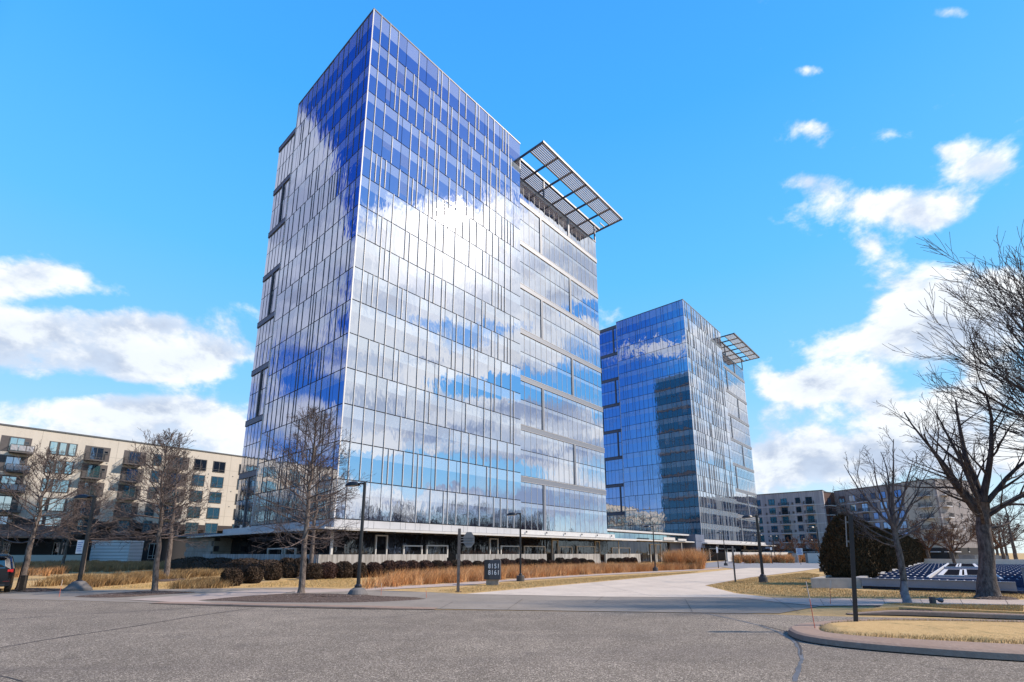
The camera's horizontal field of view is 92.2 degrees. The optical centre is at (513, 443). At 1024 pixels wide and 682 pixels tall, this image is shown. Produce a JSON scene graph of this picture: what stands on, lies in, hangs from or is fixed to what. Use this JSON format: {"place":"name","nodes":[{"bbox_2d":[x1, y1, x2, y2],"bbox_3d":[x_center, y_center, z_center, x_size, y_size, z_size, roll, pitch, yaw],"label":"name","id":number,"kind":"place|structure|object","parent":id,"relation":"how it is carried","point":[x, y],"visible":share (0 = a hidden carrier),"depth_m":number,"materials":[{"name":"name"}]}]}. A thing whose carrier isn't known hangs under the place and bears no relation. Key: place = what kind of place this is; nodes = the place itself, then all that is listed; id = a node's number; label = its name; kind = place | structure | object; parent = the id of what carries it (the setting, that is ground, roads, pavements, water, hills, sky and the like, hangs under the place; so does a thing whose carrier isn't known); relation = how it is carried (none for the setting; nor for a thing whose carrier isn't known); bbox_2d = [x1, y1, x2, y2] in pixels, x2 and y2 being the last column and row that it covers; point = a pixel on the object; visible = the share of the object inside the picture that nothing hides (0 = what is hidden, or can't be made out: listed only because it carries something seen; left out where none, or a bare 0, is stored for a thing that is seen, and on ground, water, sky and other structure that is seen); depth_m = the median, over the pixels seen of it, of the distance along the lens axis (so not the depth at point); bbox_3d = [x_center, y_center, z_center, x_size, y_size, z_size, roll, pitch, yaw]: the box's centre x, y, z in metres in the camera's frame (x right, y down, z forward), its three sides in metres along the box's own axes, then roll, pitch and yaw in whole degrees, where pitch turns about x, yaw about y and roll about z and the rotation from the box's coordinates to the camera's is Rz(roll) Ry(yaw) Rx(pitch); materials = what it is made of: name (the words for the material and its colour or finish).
{"place":"outdoors","nodes":[
{"label":"outdoors","id":0,"kind":"place"},
{"bbox_2d":[14,559,164,577],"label":"tan ornamental grass","id":1,"kind":"structure","parent":0,"point":[46,568],"depth_m":46.64,"materials":[{"name":"brown plant"}]},
{"bbox_2d":[0,589,219,605],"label":"sidewalk","id":2,"kind":"structure","parent":0,"point":[54,595],"depth_m":18.98,"materials":[{"name":"concrete"}]},
{"bbox_2d":[0,554,15,591],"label":"parked car","id":3,"kind":"object","parent":2,"relation":"on","point":[7,568],"visible":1,"depth_m":20.81,"materials":[{"name":"black paint"}]},
{"bbox_2d":[12,588,62,591],"bbox_3d":[-21.470,6.525,22.081,2.728,0.078,1.406,-5,-13,21],"label":"mulch bed","id":4,"kind":"object","parent":2,"relation":"on","point":[42,589],"visible":0.69,"depth_m":21.63,"materials":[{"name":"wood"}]},
{"bbox_2d":[0,439,105,588],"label":"bare tree","id":5,"kind":"object","parent":4,"relation":"on","point":[33,535],"visible":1,"depth_m":23.46,"materials":[{"name":"brown plant"}]},
{"bbox_2d":[62,494,96,590],"bbox_3d":[-19.591,4.442,22.417,1.280,4.317,1.033,9,-15,-36],"label":"street lamp","id":6,"kind":"object","parent":2,"relation":"on","point":[79,584],"visible":1,"depth_m":22.29,"materials":[{"name":"metal"}]},
{"bbox_2d":[28,567,226,587],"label":"tan ornamental grass","id":7,"kind":"structure","parent":0,"point":[119,578],"depth_m":27.93,"materials":[{"name":"beige plant"}]},
{"bbox_2d":[44,579,298,588],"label":"lawn grass","id":8,"kind":"structure","parent":0,"point":[268,583],"depth_m":25.35,"materials":[{"name":"yellow plant"}]},
{"bbox_2d":[165,576,243,588],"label":"tan ornamental grass","id":9,"kind":"structure","parent":0,"point":[203,582],"depth_m":23.83,"materials":[{"name":"beige plant"}]},
{"bbox_2d":[87,587,817,612],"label":"pavement","id":10,"kind":"structure","parent":0,"point":[589,603],"depth_m":16.64,"materials":[{"name":"concrete"}]},
{"bbox_2d":[75,591,191,597],"bbox_3d":[-15.068,6.035,19.869,2.584,0.077,3.096,-4,-13,16],"label":"mulch bed","id":11,"kind":"object","parent":10,"relation":"on","point":[143,593],"visible":0.91,"depth_m":19.33,"materials":[{"name":"brown soil"}]},
{"bbox_2d":[75,427,222,590],"bbox_3d":[-15.996,2.866,22.238,4.688,7.440,4.942,-8,-15,32],"label":"bare tree","id":12,"kind":"object","parent":10,"relation":"on","point":[160,525],"visible":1,"depth_m":22.21,"materials":[{"name":"brown plant"}]},
{"bbox_2d":[128,589,296,601],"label":"light slab","id":13,"kind":"structure","parent":10,"relation":"on","point":[190,598],"depth_m":19.26,"materials":[{"name":"concrete"}]},
{"bbox_2d":[154,602,437,608],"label":"kerb","id":14,"kind":"structure","parent":10,"relation":"on","point":[304,605],"depth_m":15.13,"materials":[{"name":"concrete"}]},
{"bbox_2d":[243,404,374,592],"bbox_3d":[-8.968,2.217,21.587,5.846,8.413,5.327,0,-12,0],"label":"bare tree","id":15,"kind":"object","parent":10,"relation":"on","point":[304,547],"visible":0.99,"depth_m":21.35,"materials":[{"name":"brown plant"}]},
{"bbox_2d":[206,593,423,602],"bbox_3d":[-7.021,5.652,18.139,7.468,0.078,3.456,-3,-13,14],"label":"mulch bed","id":16,"kind":"object","parent":10,"relation":"on","point":[312,597],"visible":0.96,"depth_m":17.48,"materials":[{"name":"brown soil"}]},
{"bbox_2d":[345,481,367,594],"bbox_3d":[-6.294,3.756,19.826,1.216,4.537,0.755,-7,-14,28],"label":"street lamp","id":17,"kind":"object","parent":16,"relation":"on","point":[358,589],"visible":0.97,"depth_m":19.59,"materials":[{"name":"metal"}]},
{"bbox_2d":[0,599,1023,681],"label":"road","id":18,"kind":"structure","parent":0,"point":[267,644],"depth_m":8.67,"materials":[{"name":"grey asphalt"}]},
{"bbox_2d":[705,613,803,680],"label":"road crack","id":19,"kind":"object","parent":18,"relation":"on","point":[797,672],"visible":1,"depth_m":7.98,"materials":[{"name":"grey asphalt"}]},
{"bbox_2d":[788,619,1023,660],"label":"kerb","id":20,"kind":"structure","parent":18,"relation":"on","point":[808,632],"depth_m":8.41,"materials":[{"name":"concrete"}]},
{"bbox_2d":[846,610,1023,619],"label":"kerb","id":21,"kind":"structure","parent":18,"relation":"on","point":[955,614],"depth_m":12.92,"materials":[{"name":"concrete"}]},
{"bbox_2d":[0,553,1023,619],"bbox_3d":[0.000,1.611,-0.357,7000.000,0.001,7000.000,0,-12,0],"label":"ground","id":22,"kind":"structure","parent":0,"point":[830,610],"depth_m":23.42,"materials":[{"name":"grey concrete"}]},
{"bbox_2d":[39,497,105,564],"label":"bare tree","id":23,"kind":"object","parent":22,"relation":"on","point":[66,546],"visible":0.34,"depth_m":51.91,"materials":[{"name":"brown plant"}]},
{"bbox_2d":[44,482,136,573],"bbox_3d":[-32.201,6.380,37.337,4.494,7.092,5.636,-11,-16,40],"label":"bare tree","id":24,"kind":"object","parent":22,"relation":"on","point":[99,513],"visible":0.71,"depth_m":37.55,"materials":[{"name":"brown plant"}]},
{"bbox_2d":[89,540,143,561],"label":"louvred enclosure","id":25,"kind":"object","parent":22,"relation":"on","point":[127,552],"visible":0.84,"depth_m":81.36,"materials":[{"name":"grey"}]},
{"bbox_2d":[0,423,241,562],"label":"apartment building","id":26,"kind":"structure","parent":22,"relation":"on","point":[221,470],"depth_m":84.58,"materials":[{"name":"beige paint"}]},
{"bbox_2d":[0,496,12,509],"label":"window","id":27,"kind":"structure","parent":26,"relation":"in","point":[3,499],"depth_m":75.60,"materials":[{"name":"blue"}]},
{"bbox_2d":[3,456,21,470],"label":"window","id":28,"kind":"structure","parent":26,"relation":"in","point":[9,459],"depth_m":76.72,"materials":[{"name":"blue"}]},
{"bbox_2d":[47,498,65,510],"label":"window","id":29,"kind":"structure","parent":26,"relation":"in","point":[57,507],"depth_m":79.67,"materials":[{"name":"grey"}]},
{"bbox_2d":[86,464,100,477],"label":"window","id":30,"kind":"structure","parent":26,"relation":"in","point":[93,468],"depth_m":83.90,"materials":[{"name":"blue"}]},
{"bbox_2d":[89,447,103,459],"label":"window","id":31,"kind":"structure","parent":26,"relation":"in","point":[94,449],"depth_m":84.50,"materials":[{"name":"blue"}]},
{"bbox_2d":[206,507,219,518],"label":"window","id":32,"kind":"structure","parent":26,"relation":"in","point":[213,513],"depth_m":96.45,"materials":[{"name":"blue"}]},
{"bbox_2d":[211,476,223,487],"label":"window","id":33,"kind":"structure","parent":26,"relation":"in","point":[218,480],"depth_m":97.80,"materials":[{"name":"blue"}]},
{"bbox_2d":[213,461,225,472],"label":"window","id":34,"kind":"structure","parent":26,"relation":"in","point":[218,466],"depth_m":98.46,"materials":[{"name":"grey"}]},
{"bbox_2d":[159,578,183,580],"bbox_3d":[-21.966,8.560,31.275,2.033,0.078,5.604,11,-17,-41],"label":"mulch bed","id":35,"kind":"object","parent":22,"relation":"on","point":[170,579],"visible":0.23,"depth_m":29.87,"materials":[{"name":"brown soil"}]},
{"bbox_2d":[130,452,214,575],"bbox_3d":[-22.417,4.510,32.414,4.779,8.623,4.898,5,-14,-22],"label":"bare tree","id":36,"kind":"object","parent":35,"relation":"on","point":[168,557],"visible":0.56,"depth_m":32.48,"materials":[{"name":"brown plant"}]},
{"bbox_2d":[175,533,231,557],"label":"stone annex","id":37,"kind":"object","parent":22,"relation":"on","point":[218,546],"visible":0.24,"depth_m":58.01,"materials":[{"name":"grey stone"}]},
{"bbox_2d":[170,556,281,572],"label":"clipped hedge","id":38,"kind":"object","parent":22,"relation":"on","point":[242,564],"visible":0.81,"depth_m":41.63,"materials":[{"name":"brown plant"}]},
{"bbox_2d":[220,567,243,585],"bbox_3d":[-14.439,6.850,25.281,1.086,1.010,1.096,9,-15,-35],"label":"clipped shrub","id":39,"kind":"object","parent":22,"relation":"on","point":[232,575],"visible":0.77,"depth_m":25.03,"materials":[{"name":"brown plant"}]},
{"bbox_2d":[243,566,264,583],"bbox_3d":[-14.548,7.361,27.553,1.090,1.031,1.139,10,-16,-38],"label":"clipped shrub","id":40,"kind":"object","parent":22,"relation":"on","point":[253,575],"visible":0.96,"depth_m":27.22,"materials":[{"name":"brown plant"}]},
{"bbox_2d":[201,554,319,562],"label":"terrace wall","id":41,"kind":"structure","parent":22,"relation":"on","point":[264,556],"depth_m":42.99,"materials":[{"name":"concrete"}]},
{"bbox_2d":[263,563,282,580],"bbox_3d":[-14.943,7.955,30.596,1.162,1.156,1.173,3,-13,-13],"label":"clipped shrub","id":42,"kind":"object","parent":22,"relation":"on","point":[273,571],"visible":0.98,"depth_m":30.26,"materials":[{"name":"brown plant"}]},
{"bbox_2d":[321,561,338,578],"bbox_3d":[-12.089,8.242,32.017,1.330,1.262,1.372,-7,-14,29],"label":"clipped shrub","id":43,"kind":"object","parent":22,"relation":"on","point":[330,569],"visible":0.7,"depth_m":31.64,"materials":[{"name":"brown plant"}]},
{"bbox_2d":[336,561,353,578],"bbox_3d":[-11.331,8.421,32.848,1.279,1.222,1.266,-5,-14,23],"label":"clipped shrub","id":44,"kind":"object","parent":22,"relation":"on","point":[345,569],"visible":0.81,"depth_m":32.52,"materials":[{"name":"brown plant"}]},
{"bbox_2d":[352,562,367,577],"bbox_3d":[-10.566,8.647,33.661,1.171,1.171,1.223,0,-12,-2],"label":"clipped shrub","id":45,"kind":"object","parent":22,"relation":"on","point":[364,568],"visible":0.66,"depth_m":33.37,"materials":[{"name":"plant"}]},
{"bbox_2d":[367,562,383,576],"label":"clipped shrub","id":46,"kind":"object","parent":22,"relation":"on","point":[374,567],"visible":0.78,"depth_m":34.17,"materials":[{"name":"brown plant"}]},
{"bbox_2d":[317,554,446,564],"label":"terrace wall","id":47,"kind":"structure","parent":22,"relation":"on","point":[353,558],"depth_m":38.52,"materials":[{"name":"concrete"}]},
{"bbox_2d":[381,560,395,576],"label":"clipped shrub","id":48,"kind":"object","parent":22,"relation":"on","point":[390,565],"visible":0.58,"depth_m":34.99,"materials":[{"name":"plant"}]},
{"bbox_2d":[187,8,636,562],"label":"glass tower","id":49,"kind":"structure","parent":22,"relation":"on","point":[428,324],"depth_m":54.38,"materials":[{"name":"blue glass"}]},
{"bbox_2d":[402,545,422,553],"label":"window frame","id":50,"kind":"structure","parent":49,"relation":"in","point":[411,549],"depth_m":45.80,"materials":[{"name":"white paint"}]},
{"bbox_2d":[426,545,447,557],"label":"window frame","id":51,"kind":"structure","parent":49,"relation":"in","point":[430,549],"depth_m":47.91,"materials":[{"name":"white paint"}]},
{"bbox_2d":[500,546,518,553],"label":"window frame","id":52,"kind":"structure","parent":49,"relation":"in","point":[503,549],"depth_m":55.55,"materials":[{"name":"white paint"}]},
{"bbox_2d":[524,546,545,553],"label":"window frame","id":53,"kind":"structure","parent":49,"relation":"in","point":[527,549],"depth_m":61.03,"materials":[{"name":"white paint"}]},
{"bbox_2d":[576,546,594,553],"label":"window frame","id":54,"kind":"structure","parent":49,"relation":"in","point":[579,549],"depth_m":69.19,"materials":[{"name":"white paint"}]},
{"bbox_2d":[456,529,473,591],"bbox_3d":[-2.119,5.093,21.504,0.792,2.750,0.250,2,-13,-8],"label":"stop sign","id":55,"kind":"object","parent":22,"relation":"on","point":[468,539],"visible":0.91,"depth_m":21.63,"materials":[{"name":"grey metal"}]},
{"bbox_2d":[484,560,500,584],"bbox_3d":[-1.109,6.811,26.005,0.845,1.342,0.525,-1,-13,3],"label":"address sign","id":56,"kind":"object","parent":22,"relation":"on","point":[492,572],"visible":1,"depth_m":25.79,"materials":[{"name":"metal"}]},
{"bbox_2d":[456,554,546,561],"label":"terrace wall","id":57,"kind":"structure","parent":22,"relation":"on","point":[476,557],"depth_m":48.35,"materials":[{"name":"concrete"}]},
{"bbox_2d":[305,571,699,592],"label":"lawn grass","id":58,"kind":"structure","parent":22,"relation":"on","point":[329,580],"depth_m":27.46,"materials":[{"name":"beige plant"}]},
{"bbox_2d":[295,567,722,592],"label":"footpath","id":59,"kind":"structure","parent":22,"relation":"on","point":[395,587],"depth_m":26.92,"materials":[{"name":"concrete"}]},
{"bbox_2d":[506,512,524,580],"bbox_3d":[0.092,6.207,29.904,1.116,4.107,0.474,-2,-13,9],"label":"street lamp","id":60,"kind":"object","parent":22,"relation":"on","point":[520,577],"visible":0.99,"depth_m":29.78,"materials":[{"name":"grey metal"}]},
{"bbox_2d":[17,577,1017,610],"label":"bark chips","id":61,"kind":"object","parent":22,"relation":"on","point":[348,594],"visible":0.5,"depth_m":18.99,"materials":[{"name":"brown wood"}]},
{"bbox_2d":[553,554,599,564],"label":"terrace wall","id":62,"kind":"structure","parent":22,"relation":"on","point":[595,558],"depth_m":58.90,"materials":[{"name":"concrete"}]},
{"bbox_2d":[604,554,640,562],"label":"terrace wall","id":63,"kind":"structure","parent":22,"relation":"on","point":[608,556],"depth_m":65.75,"materials":[{"name":"concrete"}]},
{"bbox_2d":[607,529,704,562],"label":"entrance hall","id":64,"kind":"structure","parent":22,"relation":"on","point":[642,545],"depth_m":86.70,"materials":[{"name":"white"}]},
{"bbox_2d":[658,547,713,568],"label":"orange ornamental grass","id":65,"kind":"structure","parent":22,"relation":"on","point":[686,556],"depth_m":51.52,"materials":[{"name":"orange plant"}]},
{"bbox_2d":[599,299,775,560],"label":"glass tower","id":66,"kind":"structure","parent":22,"relation":"on","point":[678,459],"depth_m":113.80,"materials":[{"name":"blue glass"}]},
{"bbox_2d":[709,548,725,560],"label":"window frame","id":67,"kind":"structure","parent":66,"relation":"in","point":[721,556],"depth_m":105.04,"materials":[{"name":"white paint"}]},
{"bbox_2d":[742,515,767,582],"bbox_3d":[13.963,6.043,28.584,1.120,3.857,0.480,0,-12,0],"label":"street lamp","id":68,"kind":"object","parent":22,"relation":"on","point":[762,578],"visible":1,"depth_m":28.48,"materials":[{"name":"grey metal"}]},
{"bbox_2d":[757,490,827,555],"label":"apartment wing","id":69,"kind":"structure","parent":22,"relation":"on","point":[784,515],"depth_m":162.78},
{"bbox_2d":[780,534,806,552],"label":"brown tree","id":70,"kind":"object","parent":22,"relation":"on","point":[796,541],"visible":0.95,"depth_m":118.70,"materials":[{"name":"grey plant"}]},
{"bbox_2d":[823,491,837,523],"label":"apartment link","id":71,"kind":"object","parent":22,"relation":"on","point":[829,499],"visible":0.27,"depth_m":159.46,"materials":[{"name":"brown"}]},
{"bbox_2d":[811,575,862,587],"bbox_3d":[18.371,7.383,26.755,1.801,0.490,10.603,-11,-17,40],"label":"planter","id":72,"kind":"object","parent":22,"relation":"on","point":[836,582],"visible":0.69,"depth_m":23.48,"materials":[{"name":"concrete"}]},
{"bbox_2d":[817,512,882,577],"bbox_3d":[18.391,5.690,26.985,3.007,3.914,3.042,0,-12,0],"label":"arborvitae","id":73,"kind":"object","parent":72,"relation":"in","point":[834,557],"visible":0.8,"depth_m":26.24,"materials":[{"name":"green plant"}]},
{"bbox_2d":[707,572,1023,598],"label":"lawn grass","id":74,"kind":"structure","parent":22,"relation":"on","point":[749,581],"depth_m":21.65,"materials":[{"name":"yellow plant"}]},
{"bbox_2d":[862,521,894,571],"bbox_3d":[23.314,6.966,32.453,2.573,3.787,2.637,-3,-13,15],"label":"arborvitae","id":75,"kind":"object","parent":22,"relation":"on","point":[887,560],"visible":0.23,"depth_m":31.38,"materials":[{"name":"green plant"}]},
{"bbox_2d":[876,528,898,569],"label":"arborvitae","id":76,"kind":"object","parent":22,"relation":"on","point":[891,549],"visible":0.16,"depth_m":36.95,"materials":[{"name":"green plant"}]},
{"bbox_2d":[883,528,910,567],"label":"arborvitae","id":77,"kind":"object","parent":22,"relation":"on","point":[906,559],"visible":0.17,"depth_m":42.30,"materials":[{"name":"green plant"}]},
{"bbox_2d":[833,478,977,558],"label":"apartment wing","id":78,"kind":"structure","parent":22,"relation":"on","point":[870,514],"depth_m":141.95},
{"bbox_2d":[898,533,914,565],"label":"arborvitae","id":79,"kind":"object","parent":22,"relation":"on","point":[909,551],"visible":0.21,"depth_m":47.73,"materials":[{"name":"green plant"}]},
{"bbox_2d":[899,515,949,558],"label":"brown tree","id":80,"kind":"object","parent":22,"relation":"on","point":[928,548],"visible":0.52,"depth_m":65.99,"materials":[{"name":"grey plant"}]},
{"bbox_2d":[901,479,973,558],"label":"apartment wing","id":81,"kind":"structure","parent":22,"relation":"on","point":[913,516],"depth_m":135.08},
{"bbox_2d":[858,602,1023,613],"bbox_3d":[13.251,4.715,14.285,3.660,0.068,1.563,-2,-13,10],"label":"lawn grass","id":82,"kind":"structure","parent":22,"relation":"on","point":[1011,607],"depth_m":14.33,"materials":[{"name":"yellow plant"}]},
{"bbox_2d":[861,563,1023,593],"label":"skylight deck","id":83,"kind":"structure","parent":22,"relation":"on","point":[961,577],"depth_m":24.02,"materials":[{"name":"blue glass"}]},
{"bbox_2d":[920,517,976,563],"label":"brown tree","id":84,"kind":"object","parent":22,"relation":"on","point":[946,544],"visible":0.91,"depth_m":60.66,"materials":[{"name":"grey plant"}]},
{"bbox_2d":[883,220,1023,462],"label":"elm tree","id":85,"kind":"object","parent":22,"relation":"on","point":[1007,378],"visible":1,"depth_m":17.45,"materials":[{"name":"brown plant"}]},
{"bbox_2d":[924,559,1023,563],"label":"wall","id":86,"kind":"structure","parent":22,"relation":"on","point":[975,561],"depth_m":61.63,"materials":[{"name":"white paint"}]},
{"bbox_2d":[964,512,1023,558],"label":"brown tree","id":87,"kind":"object","parent":22,"relation":"on","point":[999,543],"visible":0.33,"depth_m":70.81,"materials":[{"name":"grey plant"}]},
{"bbox_2d":[973,596,1018,599],"bbox_3d":[17.900,5.666,18.211,2.384,0.074,1.176,9,-15,-36],"label":"mulch bed","id":88,"kind":"object","parent":22,"relation":"on","point":[995,598],"visible":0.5,"depth_m":17.65,"materials":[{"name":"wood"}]},
{"bbox_2d":[873,365,1023,596],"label":"old oak","id":89,"kind":"object","parent":88,"relation":"on","point":[978,503],"visible":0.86,"depth_m":18.96,"materials":[{"name":"brown plant"}]},
{"bbox_2d":[974,494,1023,558],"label":"bare tree","id":90,"kind":"object","parent":22,"relation":"on","point":[1011,539],"visible":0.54,"depth_m":65.86,"materials":[{"name":"brown plant"}]},
{"bbox_2d":[992,513,1023,558],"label":"bare tree","id":91,"kind":"object","parent":22,"relation":"on","point":[1003,541],"visible":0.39,"depth_m":84.31,"materials":[{"name":"plant"}]},
{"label":"mulch bed","id":92,"kind":"object","parent":22,"relation":"on","visible":0},
{"bbox_2d":[282,563,299,577],"bbox_3d":[-15.039,8.597,33.337,1.268,1.125,1.214,11,-17,-41],"label":"clipped shrub","id":93,"kind":"object","parent":92,"relation":"on","point":[291,570],"visible":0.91,"depth_m":32.96,"materials":[{"name":"brown plant"}]},
{"bbox_2d":[276,456,348,563],"bbox_3d":[-13.754,4.973,33.975,4.694,8.404,4.819,6,-14,-24],"label":"bare tree","id":94,"kind":"object","parent":92,"relation":"on","point":[311,556],"visible":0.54,"depth_m":34.08,"materials":[{"name":"brown plant"}]},
{"bbox_2d":[306,563,322,579],"bbox_3d":[-12.730,8.127,31.316,1.294,1.130,1.281,3,-13,-13],"label":"clipped shrub","id":95,"kind":"object","parent":92,"relation":"on","point":[314,571],"visible":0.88,"depth_m":30.94,"materials":[{"name":"brown plant"}]},
{"bbox_2d":[0,0,1023,552],"label":"sky","id":96,"kind":"structure","parent":0,"point":[775,169],"materials":[{"name":"blue"}]},
{"bbox_2d":[360,561,698,588],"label":"orange ornamental grass","id":97,"kind":"structure","parent":0,"point":[432,576],"depth_m":33.53,"materials":[{"name":"plant"}]},
{"bbox_2d":[469,568,817,597],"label":"driveway","id":98,"kind":"structure","parent":0,"point":[668,586],"depth_m":23.74,"materials":[{"name":"concrete"}]},
{"bbox_2d":[705,561,822,568],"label":"driveway","id":99,"kind":"structure","parent":0,"point":[766,565],"depth_m":65.48,"materials":[{"name":"concrete"}]},
{"bbox_2d":[805,553,819,562],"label":"white wall","id":100,"kind":"structure","parent":99,"relation":"on","point":[811,558],"depth_m":80.73,"materials":[{"name":"paint"}]},
{"bbox_2d":[730,553,805,562],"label":"orange ornamental grass","id":101,"kind":"structure","parent":0,"point":[775,558],"depth_m":82.10,"materials":[{"name":"orange plant"}]},
{"bbox_2d":[740,597,1023,605],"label":"sidewalk","id":102,"kind":"structure","parent":0,"point":[834,601],"depth_m":16.86,"materials":[{"name":"concrete"}]},
{"bbox_2d":[821,427,958,602],"bbox_3d":[12.912,2.450,17.020,3.838,5.973,3.019,-9,-15,35],"label":"young tree","id":103,"kind":"object","parent":102,"relation":"on","point":[892,520],"visible":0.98,"depth_m":16.90,"materials":[{"name":"brown plant"}]},
{"bbox_2d":[819,620,1023,643],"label":"island lawn","id":104,"kind":"structure","parent":0,"point":[988,630],"depth_m":9.53,"materials":[{"name":"beige plant"}]},
{"bbox_2d":[845,515,857,621],"bbox_3d":[7.361,2.786,10.730,0.147,2.460,0.160,-2,-12,32],"label":"road sign","id":105,"kind":"object","parent":104,"relation":"on","point":[853,569],"visible":0.91,"depth_m":10.72,"materials":[{"name":"black"}]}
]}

